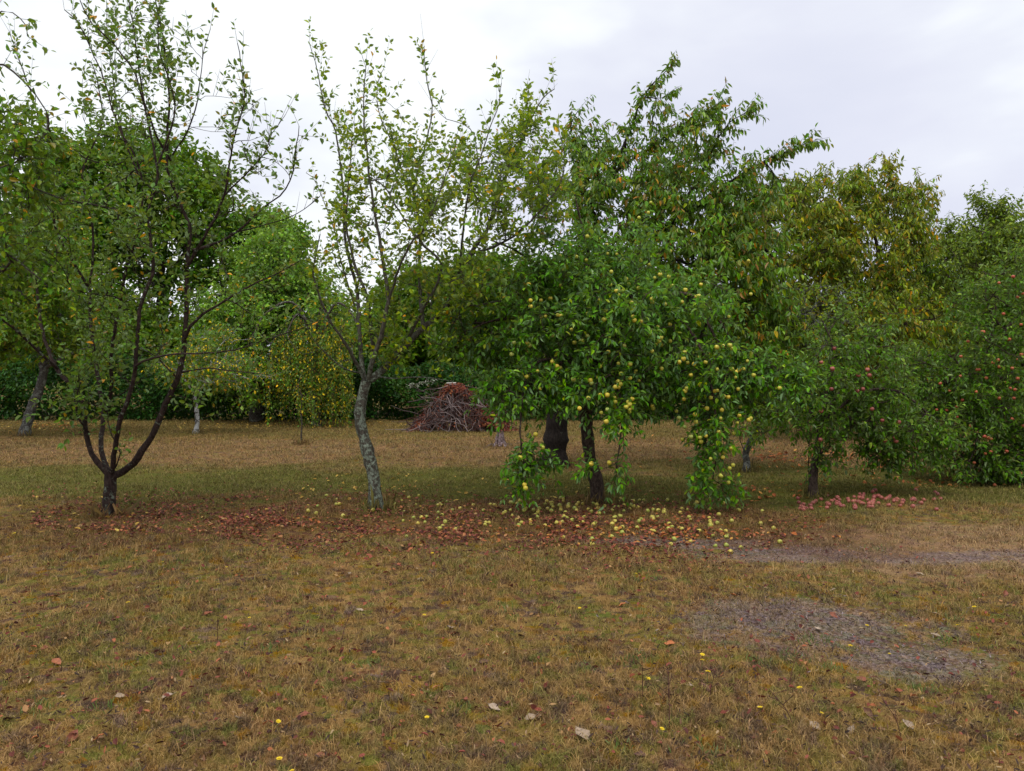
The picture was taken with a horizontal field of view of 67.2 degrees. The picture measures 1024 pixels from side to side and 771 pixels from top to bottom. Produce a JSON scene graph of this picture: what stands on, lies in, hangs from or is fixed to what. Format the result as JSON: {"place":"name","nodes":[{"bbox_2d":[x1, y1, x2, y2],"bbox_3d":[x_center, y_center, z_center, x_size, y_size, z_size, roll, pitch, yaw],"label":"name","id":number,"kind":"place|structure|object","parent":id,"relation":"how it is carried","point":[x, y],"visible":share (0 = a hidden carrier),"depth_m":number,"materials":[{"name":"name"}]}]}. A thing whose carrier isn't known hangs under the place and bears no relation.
{"place":"outdoors","nodes":[
{"label":"outdoors","id":0,"kind":"place"},
{"bbox_2d":[0,378,1023,770],"bbox_3d":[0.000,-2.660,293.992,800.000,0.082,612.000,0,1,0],"label":"ground","id":1,"kind":"structure","parent":0,"point":[938,554],"depth_m":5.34,"materials":[{"name":"brown plant"}]},
{"bbox_2d":[0,257,83,409],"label":"boundary tree","id":2,"kind":"object","parent":1,"relation":"on","point":[22,351],"visible":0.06,"depth_m":28.96,"materials":[{"name":"green plant"}]},
{"bbox_2d":[51,657,60,663],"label":"fallen leaf","id":3,"kind":"object","parent":1,"relation":"on","point":[54,660],"visible":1,"depth_m":4.17,"materials":[{"name":"orange plant"}]},
{"bbox_2d":[0,184,129,435],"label":"leaning tree","id":4,"kind":"object","parent":1,"relation":"on","point":[55,311],"visible":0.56,"depth_m":19.41,"materials":[{"name":"green plant"}]},
{"bbox_2d":[0,0,133,331],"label":"edge tree","id":5,"kind":"object","parent":1,"relation":"on","point":[26,148],"visible":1,"depth_m":7.58,"materials":[{"name":"green plant"}]},
{"bbox_2d":[66,729,78,742],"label":"fallen leaf","id":6,"kind":"object","parent":1,"relation":"on","point":[70,735],"visible":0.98,"depth_m":3.35,"materials":[{"name":"red plant"}]},
{"bbox_2d":[47,280,188,412],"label":"boundary tree","id":7,"kind":"object","parent":1,"relation":"on","point":[150,329],"visible":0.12,"depth_m":30.65,"materials":[{"name":"green plant"}]},
{"bbox_2d":[115,693,124,696],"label":"fallen leaf","id":8,"kind":"object","parent":1,"relation":"on","point":[119,695],"visible":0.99,"depth_m":3.75,"materials":[{"name":"beige plant"}]},
{"bbox_2d":[1,113,255,410],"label":"oak tree","id":9,"kind":"object","parent":1,"relation":"on","point":[205,193],"visible":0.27,"depth_m":32.72,"materials":[{"name":"green plant"}]},
{"bbox_2d":[0,0,332,515],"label":"plum tree","id":10,"kind":"object","parent":1,"relation":"on","point":[125,237],"visible":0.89,"depth_m":8.62,"materials":[{"name":"green plant"}]},
{"bbox_2d":[152,298,246,409],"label":"boundary tree","id":11,"kind":"object","parent":1,"relation":"on","point":[169,331],"visible":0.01,"depth_m":32.10,"materials":[{"name":"green plant"}]},
{"bbox_2d":[141,319,286,432],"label":"young tree","id":12,"kind":"object","parent":1,"relation":"on","point":[224,362],"visible":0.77,"depth_m":20.82,"materials":[{"name":"green plant"}]},
{"bbox_2d":[205,193,315,408],"bbox_3d":[-11.459,-3.930,35.908,5.435,10.236,5.670,0,1,-17],"label":"oak tree","id":13,"kind":"object","parent":1,"relation":"on","point":[306,239],"visible":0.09,"depth_m":34.95,"materials":[{"name":"green plant"}]},
{"bbox_2d":[171,203,369,421],"bbox_3d":[-8.078,-2.426,25.779,6.862,7.690,5.188,0,1,0],"label":"light tree","id":14,"kind":"object","parent":1,"relation":"on","point":[269,243],"visible":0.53,"depth_m":25.05,"materials":[{"name":"green plant"}]},
{"bbox_2d":[1,418,588,533],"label":"leaf litter","id":15,"kind":"object","parent":1,"relation":"on","point":[273,500],"visible":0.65,"depth_m":10.56,"materials":[{"name":"brown plant"}]},
{"bbox_2d":[293,388,310,444],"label":"sapling","id":16,"kind":"object","parent":1,"relation":"on","point":[300,405],"visible":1,"depth_m":17.63,"materials":[{"name":"green plant"}]},
{"bbox_2d":[296,711,311,716],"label":"fallen leaf","id":17,"kind":"object","parent":1,"relation":"on","point":[304,713],"visible":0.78,"depth_m":3.58,"materials":[{"name":"red plant"}]},
{"bbox_2d":[250,301,362,427],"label":"weeping tree","id":18,"kind":"object","parent":1,"relation":"on","point":[318,363],"visible":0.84,"depth_m":23.18,"materials":[{"name":"green plant"}]},
{"bbox_2d":[341,607,353,641],"bbox_3d":[-0.997,1.443,4.682,0.047,0.206,0.101,0,1,12],"label":"weed stalk","id":19,"kind":"object","parent":1,"relation":"on","point":[345,624],"visible":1,"depth_m":4.67,"materials":[{"name":"brown plant"}]},
{"bbox_2d":[332,296,415,411],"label":"boundary tree","id":20,"kind":"object","parent":1,"relation":"on","point":[375,316],"visible":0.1,"depth_m":29.68,"materials":[{"name":"green plant"}]},
{"bbox_2d":[361,250,470,411],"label":"boundary tree","id":21,"kind":"object","parent":1,"relation":"on","point":[421,346],"visible":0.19,"depth_m":31.43,"materials":[{"name":"green plant"}]},
{"bbox_2d":[8,427,842,519],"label":"grass","id":22,"kind":"structure","parent":1,"relation":"on","point":[95,512],"depth_m":9.49,"materials":[{"name":"green plant"}]},
{"bbox_2d":[283,14,587,509],"bbox_3d":[-0.902,-1.582,9.088,3.639,6.213,2.653,0,1,0],"label":"apple tree","id":23,"kind":"object","parent":1,"relation":"on","point":[511,152],"visible":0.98,"depth_m":8.97,"materials":[{"name":"green plant"}]},
{"bbox_2d":[27,478,850,576],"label":"leaf litter","id":24,"kind":"object","parent":1,"relation":"on","point":[231,517],"visible":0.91,"depth_m":8.06,"materials":[{"name":"brown plant"}]},
{"bbox_2d":[52,501,840,548],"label":"apples","id":25,"kind":"object","parent":1,"relation":"on","point":[575,532],"visible":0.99,"depth_m":7.77,"materials":[{"name":"food"}]},
{"bbox_2d":[385,379,528,432],"bbox_3d":[-1.515,0.552,21.831,4.095,1.476,2.389,0,1,-10],"label":"brush pile","id":26,"kind":"object","parent":1,"relation":"on","point":[434,416],"visible":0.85,"depth_m":21.79,"materials":[{"name":"brown plant"}]},
{"bbox_2d":[406,378,435,388],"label":"leafy sprig","id":27,"kind":"object","parent":26,"relation":"on","point":[419,383],"visible":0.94,"depth_m":22.17,"materials":[{"name":"green plant"}]},
{"bbox_2d":[418,240,544,390],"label":"boundary tree","id":28,"kind":"object","parent":1,"relation":"on","point":[511,261],"visible":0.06,"depth_m":30.01,"materials":[{"name":"green plant"}]},
{"bbox_2d":[486,702,500,709],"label":"fallen leaf","id":29,"kind":"object","parent":1,"relation":"on","point":[494,706],"visible":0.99,"depth_m":3.69,"materials":[{"name":"beige plant"}]},
{"bbox_2d":[486,430,506,446],"bbox_3d":[-0.291,1.185,17.255,0.554,0.442,0.528,0,1,12],"label":"tree stump","id":30,"kind":"object","parent":1,"relation":"on","point":[500,438],"visible":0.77,"depth_m":17.17,"materials":[{"name":"grey wood"}]},
{"bbox_2d":[20,524,975,768],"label":"green weeds","id":31,"kind":"object","parent":1,"relation":"on","point":[271,648],"visible":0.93,"depth_m":4.25,"materials":[{"name":"green plant"}]},
{"bbox_2d":[0,347,1022,420],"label":"hedge","id":32,"kind":"object","parent":1,"relation":"on","point":[21,378],"visible":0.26,"depth_m":26.68,"materials":[{"name":"green plant"}]},
{"bbox_2d":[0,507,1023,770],"bbox_3d":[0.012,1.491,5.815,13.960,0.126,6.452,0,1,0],"label":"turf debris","id":33,"kind":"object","parent":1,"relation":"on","point":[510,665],"visible":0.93,"depth_m":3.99,"materials":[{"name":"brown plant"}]},
{"bbox_2d":[0,539,1023,766],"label":"leaf litter","id":34,"kind":"object","parent":1,"relation":"on","point":[115,740],"visible":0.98,"depth_m":4.00,"materials":[{"name":"brown plant"}]},
{"bbox_2d":[33,422,1004,506],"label":"leaf litter","id":35,"kind":"object","parent":1,"relation":"on","point":[774,494],"visible":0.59,"depth_m":12.38,"materials":[{"name":"brown plant"}]},
{"bbox_2d":[525,713,537,719],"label":"fallen leaf","id":36,"kind":"object","parent":1,"relation":"on","point":[530,714],"visible":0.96,"depth_m":3.55,"materials":[{"name":"beige plant"}]},
{"bbox_2d":[575,727,589,739],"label":"fallen leaf","id":37,"kind":"object","parent":1,"relation":"on","point":[585,732],"visible":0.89,"depth_m":3.34,"materials":[{"name":"beige plant"}]},
{"bbox_2d":[550,241,656,410],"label":"boundary tree","id":38,"kind":"object","parent":1,"relation":"on","point":[580,270],"depth_m":33.56,"materials":[{"name":"green plant"}]},
{"bbox_2d":[422,186,834,512],"bbox_3d":[1.361,-0.520,9.515,4.857,4.085,3.024,0,1,0],"label":"apple tree","id":39,"kind":"object","parent":1,"relation":"on","point":[641,351],"visible":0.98,"depth_m":8.87,"materials":[{"name":"green plant"}]},
{"bbox_2d":[634,750,651,755],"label":"fallen leaf","id":40,"kind":"object","parent":1,"relation":"on","point":[638,753],"visible":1,"depth_m":3.15,"materials":[{"name":"brown plant"}]},
{"bbox_2d":[636,660,653,696],"bbox_3d":[0.635,1.415,3.704,0.094,0.217,0.071,0,1,0],"label":"weed stalk","id":41,"kind":"object","parent":1,"relation":"on","point":[643,675],"visible":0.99,"depth_m":3.71,"materials":[{"name":"brown plant"}]},
{"bbox_2d":[485,51,833,468],"bbox_3d":[2.406,-2.168,13.027,5.549,7.287,3.500,0,1,27],"label":"cherry tree","id":42,"kind":"object","parent":1,"relation":"on","point":[732,244],"visible":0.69,"depth_m":12.36,"materials":[{"name":"green plant"}]},
{"bbox_2d":[657,670,671,727],"bbox_3d":[0.692,1.396,3.449,0.067,0.240,0.059,1,1,43],"label":"weed stalk","id":43,"kind":"object","parent":1,"relation":"on","point":[668,694],"visible":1,"depth_m":3.43,"materials":[{"name":"brown plant"}]},
{"bbox_2d":[665,640,678,644],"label":"fallen leaf","id":44,"kind":"object","parent":1,"relation":"on","point":[671,642],"visible":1,"depth_m":4.52,"materials":[{"name":"orange plant"}]},
{"bbox_2d":[705,662,723,701],"bbox_3d":[0.955,1.424,3.663,0.092,0.190,0.075,0,1,0],"label":"weed stalk","id":45,"kind":"object","parent":1,"relation":"on","point":[712,681],"visible":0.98,"depth_m":3.66,"materials":[{"name":"brown plant"}]},
{"bbox_2d":[663,297,799,412],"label":"boundary tree","id":46,"kind":"object","parent":1,"relation":"on","point":[713,350],"visible":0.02,"depth_m":30.21,"materials":[{"name":"green plant"}]},
{"bbox_2d":[511,532,1023,695],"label":"gravel","id":47,"kind":"structure","parent":1,"relation":"on","point":[919,636],"depth_m":4.96,"materials":[{"name":"grey gravel"}]},
{"bbox_2d":[768,688,794,730],"bbox_3d":[1.192,1.442,3.428,0.122,0.171,0.062,0,1,0],"label":"weed stalk","id":48,"kind":"object","parent":1,"relation":"on","point":[781,703],"visible":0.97,"depth_m":3.43,"materials":[{"name":"brown plant"}]},
{"bbox_2d":[786,639,800,684],"bbox_3d":[1.454,1.431,3.970,0.065,0.203,0.116,1,1,38],"label":"weed stalk","id":49,"kind":"object","parent":1,"relation":"on","point":[794,661],"visible":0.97,"depth_m":3.96,"materials":[{"name":"brown plant"}]},
{"bbox_2d":[721,270,866,471],"bbox_3d":[4.691,-0.241,12.669,2.741,3.422,1.525,-1,1,-40],"label":"tree","id":50,"kind":"object","parent":1,"relation":"on","point":[745,454],"visible":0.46,"depth_m":12.63,"materials":[{"name":"green plant"}]},
{"bbox_2d":[810,721,819,729],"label":"fallen leaf","id":51,"kind":"object","parent":1,"relation":"on","point":[817,727],"visible":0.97,"depth_m":3.43,"materials":[{"name":"beige plant"}]},
{"bbox_2d":[708,149,971,435],"bbox_3d":[7.874,-2.184,19.030,6.761,7.582,5.834,0,1,0],"label":"cherry tree","id":52,"kind":"object","parent":1,"relation":"on","point":[836,246],"visible":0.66,"depth_m":18.24,"materials":[{"name":"green plant"}]},
{"bbox_2d":[738,292,972,497],"bbox_3d":[4.591,0.114,10.248,2.937,2.787,1.990,0,1,0],"label":"apple tree","id":53,"kind":"object","parent":1,"relation":"on","point":[888,444],"visible":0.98,"depth_m":9.96,"materials":[{"name":"green plant"}]},
{"bbox_2d":[863,707,872,716],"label":"fallen leaf","id":54,"kind":"object","parent":1,"relation":"on","point":[866,710],"visible":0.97,"depth_m":3.60,"materials":[{"name":"brown plant"}]},
{"bbox_2d":[878,689,901,736],"bbox_3d":[1.646,1.441,3.359,0.109,0.199,0.065,1,1,38],"label":"weed stalk","id":55,"kind":"object","parent":1,"relation":"on","point":[892,713],"visible":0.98,"depth_m":3.35,"materials":[{"name":"brown plant"}]},
{"bbox_2d":[902,719,916,729],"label":"fallen leaf","id":56,"kind":"object","parent":1,"relation":"on","point":[907,723],"visible":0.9,"depth_m":3.48,"materials":[{"name":"beige plant"}]},
{"bbox_2d":[876,239,1023,487],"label":"apple tree","id":57,"kind":"object","parent":1,"relation":"on","point":[999,431],"visible":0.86,"depth_m":11.37,"materials":[{"name":"green plant"}]},
{"bbox_2d":[946,676,966,709],"bbox_3d":[2.117,1.457,3.652,0.066,0.191,0.097,0,1,0],"label":"weed stalk","id":58,"kind":"object","parent":1,"relation":"on","point":[958,689],"visible":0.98,"depth_m":3.65,"materials":[{"name":"brown plant"}]},
{"bbox_2d":[895,180,1023,418],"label":"cherry tree","id":59,"kind":"object","parent":1,"relation":"on","point":[968,253],"visible":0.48,"depth_m":21.26,"materials":[{"name":"green plant"}]},
{"bbox_2d":[953,210,1023,358],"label":"boundary tree","id":60,"kind":"object","parent":1,"relation":"on","point":[1005,307],"visible":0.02,"depth_m":29.12,"materials":[{"name":"green plant"}]},
{"bbox_2d":[0,0,1023,368],"label":"sky","id":61,"kind":"structure","parent":0,"point":[940,83],"materials":[{"name":"white"}]}
]}

